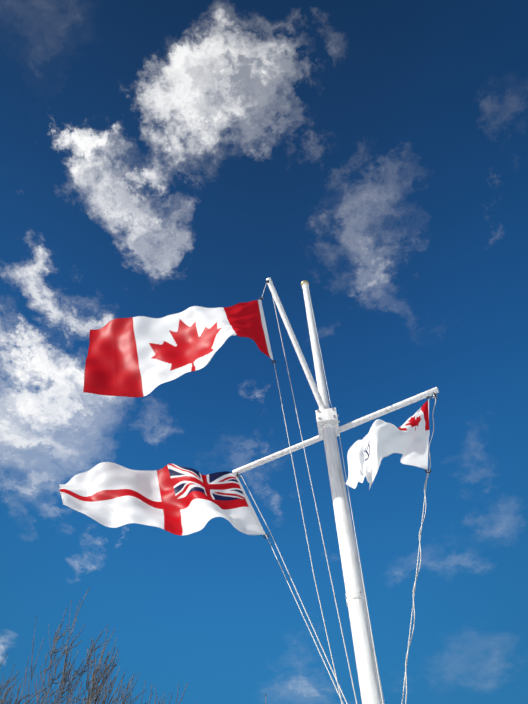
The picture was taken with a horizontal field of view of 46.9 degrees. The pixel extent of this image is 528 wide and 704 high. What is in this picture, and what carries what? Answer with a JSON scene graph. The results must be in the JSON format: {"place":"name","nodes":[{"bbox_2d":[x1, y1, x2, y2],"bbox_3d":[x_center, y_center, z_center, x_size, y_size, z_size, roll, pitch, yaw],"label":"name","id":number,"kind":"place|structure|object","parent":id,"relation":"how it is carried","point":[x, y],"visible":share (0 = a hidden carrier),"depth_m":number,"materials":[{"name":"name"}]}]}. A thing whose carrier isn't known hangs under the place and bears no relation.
{"place":"outdoors","nodes":[
{"label":"outdoors","id":0,"kind":"place"},
{"bbox_2d":[59,277,438,703],"bbox_3d":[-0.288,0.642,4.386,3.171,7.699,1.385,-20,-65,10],"label":"flagpole","id":1,"kind":"object","parent":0,"point":[139,356],"visible":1,"depth_m":4.71,"materials":[{"name":"white paint"}]},
{"bbox_2d":[0,0,527,703],"label":"sky","id":2,"kind":"structure","parent":0,"point":[159,158],"materials":[{"name":"blue"}]},
{"label":"ground","id":3,"kind":"structure","parent":0,"visible":0},
{"bbox_2d":[0,664,47,703],"bbox_3d":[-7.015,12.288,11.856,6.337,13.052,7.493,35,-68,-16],"label":"bare poplar tree","id":4,"kind":"object","parent":3,"relation":"on","point":[10,688],"visible":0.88,"depth_m":16.27,"materials":[{"name":"brown plant"}]},
{"bbox_2d":[0,588,265,703],"bbox_3d":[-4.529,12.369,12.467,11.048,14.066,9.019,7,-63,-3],"label":"bare poplar tree","id":5,"kind":"object","parent":3,"relation":"on","point":[93,695],"visible":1,"depth_m":15.92,"materials":[{"name":"brown plant"}]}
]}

